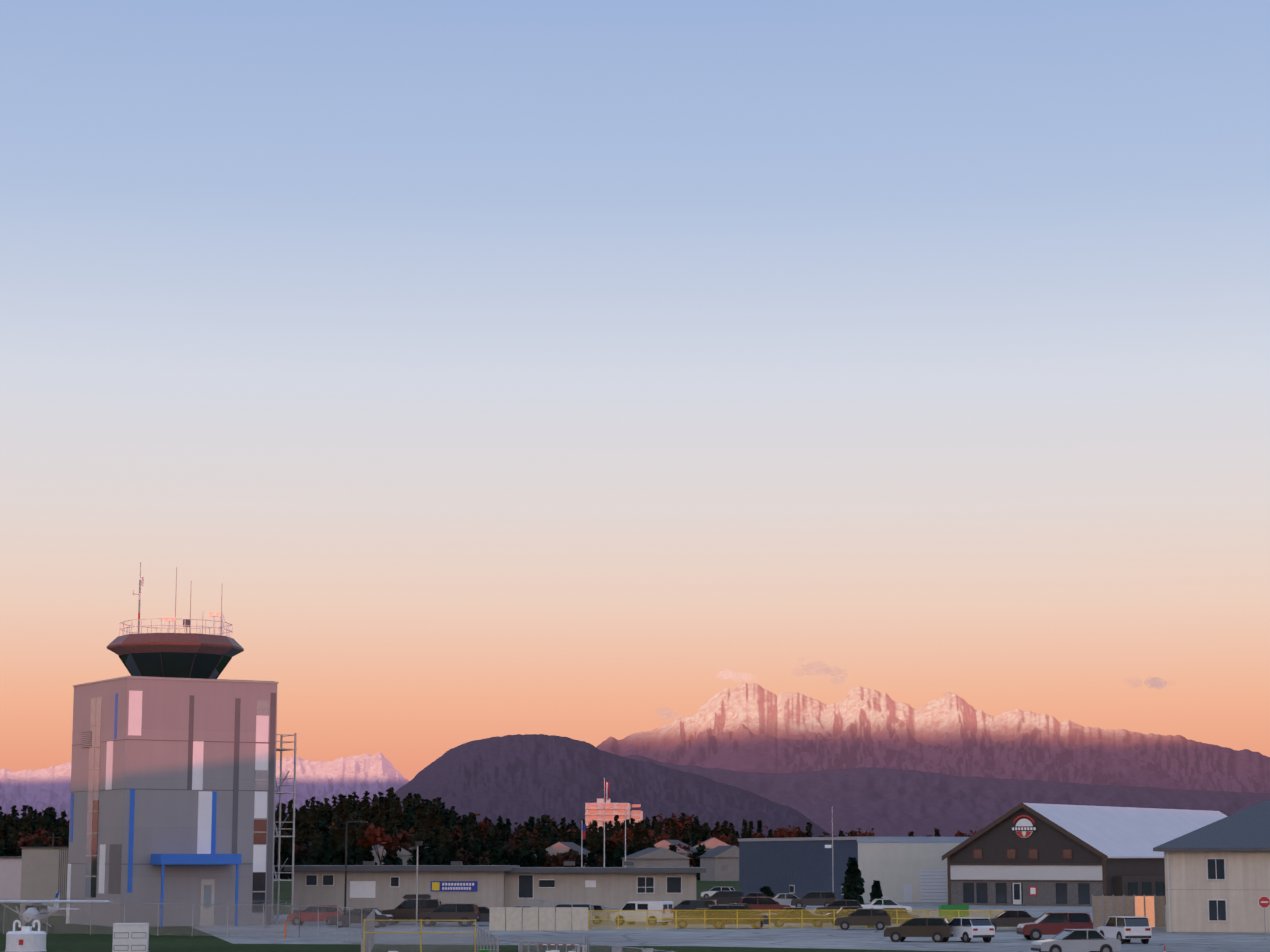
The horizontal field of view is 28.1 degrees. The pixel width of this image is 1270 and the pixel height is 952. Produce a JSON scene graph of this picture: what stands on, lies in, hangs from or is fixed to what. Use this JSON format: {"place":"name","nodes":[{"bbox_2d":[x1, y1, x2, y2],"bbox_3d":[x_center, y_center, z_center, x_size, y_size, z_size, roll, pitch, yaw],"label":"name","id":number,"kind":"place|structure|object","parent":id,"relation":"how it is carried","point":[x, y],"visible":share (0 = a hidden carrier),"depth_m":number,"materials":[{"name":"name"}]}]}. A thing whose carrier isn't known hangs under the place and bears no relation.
{"place":"outdoors","nodes":[
{"label":"outdoors","id":0,"kind":"place"},
{"bbox_2d":[0,891,112,930],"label":"airplane","id":1,"kind":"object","parent":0,"point":[57,900],"depth_m":182.86,"materials":[{"name":"white metal"}]},
{"bbox_2d":[0,752,408,821],"bbox_3d":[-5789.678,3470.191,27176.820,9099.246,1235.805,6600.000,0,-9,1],"label":"mountain","id":2,"kind":"structure","parent":0,"point":[39,790],"depth_m":29410.97,"materials":[{"name":"white snow"}]},
{"bbox_2d":[0,878,968,951],"bbox_3d":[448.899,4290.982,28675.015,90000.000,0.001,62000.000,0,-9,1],"label":"ground","id":3,"kind":"structure","parent":0,"point":[76,941],"depth_m":154.21,"materials":[{"name":"grey asphalt"}]},
{"bbox_2d":[5,920,46,951],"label":"white tank with vents","id":4,"kind":"object","parent":3,"relation":"on","point":[26,939],"visible":0.92,"depth_m":143.99,"materials":[{"name":"metal"}]},
{"bbox_2d":[0,847,68,915],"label":"sheds","id":5,"kind":"object","parent":3,"relation":"on","point":[35,873],"visible":0.35,"depth_m":230.94,"materials":[{"name":"beige metal"}]},
{"bbox_2d":[112,923,148,951],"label":"cabinet","id":6,"kind":"object","parent":3,"relation":"on","point":[130,937],"visible":1,"depth_m":141.74,"materials":[{"name":"metal"}]},
{"bbox_2d":[0,898,301,937],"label":"chain-link fence","id":7,"kind":"object","parent":3,"relation":"on","point":[105,910],"visible":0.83,"depth_m":173.03,"materials":[{"name":"grey metal"}]},
{"bbox_2d":[299,905,374,951],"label":"chain-link fence","id":8,"kind":"object","parent":3,"relation":"on","point":[371,916],"visible":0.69,"depth_m":161.04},
{"bbox_2d":[0,819,706,879],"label":"tree line","id":9,"kind":"object","parent":3,"relation":"on","point":[441,849],"visible":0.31,"depth_m":573.87,"materials":[{"name":"green plant"}]},
{"bbox_2d":[0,797,753,864],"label":"tree","id":10,"kind":"object","parent":3,"relation":"on","point":[381,816],"visible":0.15,"depth_m":730.26,"materials":[{"name":"green plant"}]},
{"bbox_2d":[0,787,765,844],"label":"tree","id":11,"kind":"object","parent":3,"relation":"on","point":[49,816],"visible":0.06,"depth_m":925.13,"materials":[{"name":"green plant"}]},
{"bbox_2d":[363,919,475,951],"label":"fence","id":12,"kind":"object","parent":3,"relation":"on","point":[422,938],"visible":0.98,"depth_m":126.96,"materials":[{"name":"metal"}]},
{"bbox_2d":[47,778,833,926],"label":"poles and flags","id":13,"kind":"object","parent":3,"relation":"on","point":[606,797],"visible":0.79,"depth_m":227.33,"materials":[{"name":"metal"}]},
{"bbox_2d":[475,924,496,951],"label":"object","id":14,"kind":"object","parent":3,"relation":"on","point":[479,939],"visible":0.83,"depth_m":118.00,"materials":[{"name":"grey metal"}]},
{"bbox_2d":[355,838,738,880],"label":"town houses","id":15,"kind":"structure","parent":3,"relation":"on","point":[719,860],"depth_m":547.07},
{"bbox_2d":[588,943,673,951],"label":"fence","id":16,"kind":"object","parent":3,"relation":"on","point":[623,950],"visible":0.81,"depth_m":101.65,"materials":[{"name":"grey"}]},
{"bbox_2d":[284,921,1164,951],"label":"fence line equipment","id":17,"kind":"object","parent":3,"relation":"on","point":[479,950],"visible":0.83,"depth_m":112.08,"materials":[{"name":"grey metal"}]},
{"bbox_2d":[190,902,1269,951],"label":"car park","id":18,"kind":"structure","parent":3,"relation":"on","point":[1002,940],"depth_m":169.15,"materials":[{"name":"grey asphalt"}]},
{"bbox_2d":[66,562,296,926],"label":"control tower","id":19,"kind":"structure","parent":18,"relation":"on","point":[174,785],"depth_m":199.23,"materials":[{"name":"grey concrete"}]},
{"bbox_2d":[287,905,343,924],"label":"red car","id":20,"kind":"object","parent":18,"relation":"on","point":[314,913],"visible":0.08,"depth_m":198.74,"materials":[{"name":"paint"}]},
{"bbox_2d":[330,908,392,927],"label":"dark grey car","id":21,"kind":"object","parent":18,"relation":"on","point":[379,915],"visible":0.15,"depth_m":192.65,"materials":[{"name":"paint"}]},
{"bbox_2d":[381,894,441,923],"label":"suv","id":22,"kind":"object","parent":18,"relation":"on","point":[405,909],"visible":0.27,"depth_m":200.30,"materials":[{"name":"black paint"}]},
{"bbox_2d":[417,903,479,926],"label":"suv","id":23,"kind":"object","parent":18,"relation":"on","point":[457,911],"visible":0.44,"depth_m":195.51,"materials":[{"name":"paint"}]},
{"bbox_2d":[478,906,489,921],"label":"blue car","id":24,"kind":"object","parent":18,"relation":"on","point":[484,913],"visible":0.06,"depth_m":196.97,"materials":[{"name":"paint"}]},
{"bbox_2d":[284,861,705,921],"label":"low building","id":25,"kind":"structure","parent":18,"relation":"on","point":[371,884],"depth_m":211.51,"materials":[{"name":"beige paint"}]},
{"bbox_2d":[514,906,531,920],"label":"silver car","id":26,"kind":"object","parent":18,"relation":"on","point":[522,909],"visible":0.02,"depth_m":200.21,"materials":[{"name":"paint"}]},
{"bbox_2d":[489,907,587,930],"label":"barrier wall","id":27,"kind":"structure","parent":18,"relation":"on","point":[538,918],"depth_m":184.86,"materials":[{"name":"grey concrete"}]},
{"bbox_2d":[554,903,594,921],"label":"van","id":28,"kind":"object","parent":18,"relation":"on","point":[589,906],"visible":0.08,"depth_m":195.50,"materials":[{"name":"silver paint"}]},
{"bbox_2d":[593,905,607,923],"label":"silver car","id":29,"kind":"object","parent":18,"relation":"on","point":[597,907],"depth_m":201.56,"materials":[{"name":"paint"}]},
{"bbox_2d":[611,901,672,925],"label":"white van","id":30,"kind":"object","parent":18,"relation":"on","point":[649,905],"visible":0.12,"depth_m":198.22,"materials":[{"name":"paint"}]},
{"bbox_2d":[668,900,717,921],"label":"black car","id":31,"kind":"object","parent":18,"relation":"on","point":[688,904],"visible":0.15,"depth_m":208.23,"materials":[{"name":"paint"}]},
{"bbox_2d":[671,908,724,927],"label":"car","id":32,"kind":"object","parent":18,"relation":"on","point":[694,912],"visible":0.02,"depth_m":190.75,"materials":[{"name":"beige paint"}]},
{"bbox_2d":[700,891,743,904],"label":"dark car","id":33,"kind":"object","parent":18,"relation":"on","point":[726,897],"visible":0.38,"depth_m":265.14,"materials":[{"name":"black paint"}]},
{"bbox_2d":[706,905,768,928],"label":"car","id":34,"kind":"object","parent":18,"relation":"on","point":[734,907],"visible":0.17,"depth_m":189.21,"materials":[{"name":"paint"}]},
{"bbox_2d":[729,904,760,913],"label":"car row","id":35,"kind":"object","parent":18,"relation":"on","point":[746,906],"visible":0.06,"depth_m":208.23,"materials":[{"name":"paint"}]},
{"bbox_2d":[745,893,772,897],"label":"dark car","id":36,"kind":"object","parent":18,"relation":"on","point":[755,895],"visible":0.08,"depth_m":270.93,"materials":[{"name":"paint"}]},
{"bbox_2d":[740,897,790,912],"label":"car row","id":37,"kind":"object","parent":18,"relation":"on","point":[761,903],"visible":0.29,"depth_m":226.97,"materials":[{"name":"paint"}]},
{"bbox_2d":[772,893,805,907],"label":"car","id":38,"kind":"object","parent":18,"relation":"on","point":[783,898],"visible":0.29,"depth_m":265.10,"materials":[{"name":"silver paint"}]},
{"bbox_2d":[767,907,828,926],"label":"car","id":39,"kind":"object","parent":18,"relation":"on","point":[794,909],"visible":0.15,"depth_m":193.53,"materials":[{"name":"paint"}]},
{"bbox_2d":[588,909,1016,929],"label":"yellow barrier","id":40,"kind":"object","parent":18,"relation":"on","point":[696,921],"visible":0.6,"depth_m":188.83,"materials":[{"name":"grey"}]},
{"bbox_2d":[791,892,835,906],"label":"dark car","id":41,"kind":"object","parent":18,"relation":"on","point":[817,899],"visible":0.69,"depth_m":259.56,"materials":[{"name":"paint"}]},
{"bbox_2d":[815,900,861,915],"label":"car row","id":42,"kind":"object","parent":18,"relation":"on","point":[835,905],"visible":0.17,"depth_m":222.85,"materials":[{"name":"paint"}]},
{"bbox_2d":[826,906,862,925],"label":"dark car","id":43,"kind":"object","parent":18,"relation":"on","point":[851,908],"depth_m":198.21,"materials":[{"name":"paint"}]},
{"bbox_2d":[834,909,890,929],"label":"car","id":44,"kind":"object","parent":18,"relation":"on","point":[879,919],"visible":0.96,"depth_m":186.29,"materials":[{"name":"brown paint"}]},
{"bbox_2d":[861,899,911,911],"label":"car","id":45,"kind":"object","parent":18,"relation":"on","point":[881,903],"visible":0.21,"depth_m":230.90,"materials":[{"name":"white paint"}]},
{"bbox_2d":[868,908,920,927],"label":"tan car","id":46,"kind":"object","parent":18,"relation":"on","point":[888,910],"visible":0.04,"depth_m":191.94,"materials":[{"name":"paint"}]},
{"bbox_2d":[884,917,952,942],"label":"car","id":47,"kind":"object","parent":18,"relation":"on","point":[938,929],"visible":0.94,"depth_m":159.94,"materials":[{"name":"paint"}]},
{"bbox_2d":[939,905,968,920],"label":"green dumpster","id":48,"kind":"object","parent":18,"relation":"on","point":[953,907],"visible":0.41,"depth_m":205.49,"materials":[{"name":"paint"}]},
{"bbox_2d":[944,917,994,942],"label":"white hatchback car","id":49,"kind":"object","parent":18,"relation":"on","point":[966,929],"visible":0.79,"depth_m":159.29,"materials":[{"name":"paint"}]},
{"bbox_2d":[990,910,1038,929],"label":"car","id":50,"kind":"object","parent":18,"relation":"on","point":[1009,918],"visible":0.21,"depth_m":183.37,"materials":[{"name":"paint"}]},
{"bbox_2d":[1017,912,1092,939],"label":"red suv","id":51,"kind":"object","parent":18,"relation":"on","point":[1050,923],"visible":0.71,"depth_m":164.06,"materials":[{"name":"paint"}]},
{"bbox_2d":[1031,929,1120,951],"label":"silver sedan","id":52,"kind":"object","parent":18,"relation":"on","point":[1090,940],"visible":1,"depth_m":136.88,"materials":[{"name":"paint"}]},
{"bbox_2d":[942,803,1227,906],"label":"hangar","id":53,"kind":"structure","parent":18,"relation":"on","point":[1028,854],"depth_m":278.28,"materials":[{"name":"brown wood"}]},
{"bbox_2d":[1097,916,1151,943],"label":"white box car","id":54,"kind":"object","parent":18,"relation":"on","point":[1122,929],"visible":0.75,"depth_m":156.84,"materials":[{"name":"paint"}]},
{"bbox_2d":[1092,895,1165,927],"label":"cedar fence","id":55,"kind":"object","parent":18,"relation":"on","point":[1151,908],"visible":0.71,"depth_m":190.48,"materials":[{"name":"brown wood"}]},
{"bbox_2d":[1258,896,1269,940],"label":"stop sign","id":56,"kind":"object","parent":18,"relation":"on","point":[1264,902],"visible":0.92,"depth_m":162.83,"materials":[{"name":"red metal"}]},
{"bbox_2d":[759,856,882,904],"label":"trees","id":57,"kind":"object","parent":3,"relation":"on","point":[853,881],"visible":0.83,"depth_m":283.31,"materials":[{"name":"green plant"}]},
{"bbox_2d":[738,837,968,901],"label":"blue hangar","id":58,"kind":"structure","parent":3,"relation":"on","point":[907,869],"depth_m":300.00,"materials":[{"name":"metal"}]},
{"bbox_2d":[751,822,981,837],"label":"tree line","id":59,"kind":"object","parent":3,"relation":"on","point":[782,832],"visible":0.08,"depth_m":828.25,"materials":[{"name":"green plant"}]},
{"bbox_2d":[585,799,642,829],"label":"apartment tower","id":60,"kind":"structure","parent":0,"point":[594,811],"depth_m":1138.35,"materials":[{"name":"concrete"}]},
{"bbox_2d":[395,734,833,837],"bbox_3d":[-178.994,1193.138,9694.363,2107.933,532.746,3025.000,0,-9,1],"label":"hill","id":61,"kind":"structure","parent":0,"point":[519,778],"depth_m":10463.47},
{"bbox_2d":[0,0,1269,780],"label":"sky","id":62,"kind":"structure","parent":0,"point":[492,368],"materials":[{"name":"blue"}]},
{"bbox_2d":[701,887,734,897],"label":"car","id":63,"kind":"object","parent":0,"point":[710,892],"visible":0.38,"depth_m":318.86,"materials":[{"name":"paint"}]},
{"bbox_2d":[719,669,749,679],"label":"cloud","id":64,"kind":"structure","parent":0,"point":[727,673],"depth_m":20767.31,"materials":[{"name":"pink"}]},
{"bbox_2d":[802,663,843,678],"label":"cloud","id":65,"kind":"structure","parent":0,"point":[823,670],"depth_m":21000.44,"materials":[{"name":"pink"}]},
{"bbox_2d":[596,683,1269,792],"bbox_3d":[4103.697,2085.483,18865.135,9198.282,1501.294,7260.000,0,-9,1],"label":"snowy mountain","id":66,"kind":"structure","parent":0,"point":[749,728],"depth_m":21197.23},
{"bbox_2d":[623,755,1269,836],"bbox_3d":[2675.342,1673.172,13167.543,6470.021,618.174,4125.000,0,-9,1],"label":"mountain ridge","id":67,"kind":"structure","parent":0,"point":[884,802],"depth_m":14436.35,"materials":[{"name":"purple stone"}]},
{"bbox_2d":[1146,677,1168,688],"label":"cloud","id":68,"kind":"structure","parent":0,"point":[1154,680],"depth_m":20954.49,"materials":[{"name":"pink"}]},
{"bbox_2d":[1153,801,1269,932],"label":"building","id":69,"kind":"structure","parent":0,"point":[1217,876],"depth_m":181.08,"materials":[{"name":"paint"}]},
{"label":"perimeter path","id":70,"kind":"structure","parent":0,"visible":0},
{"bbox_2d":[497,935,589,951],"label":"sliding gate","id":71,"kind":"structure","parent":70,"relation":"on","point":[583,947],"depth_m":105.18,"materials":[{"name":"grey"}]}
]}

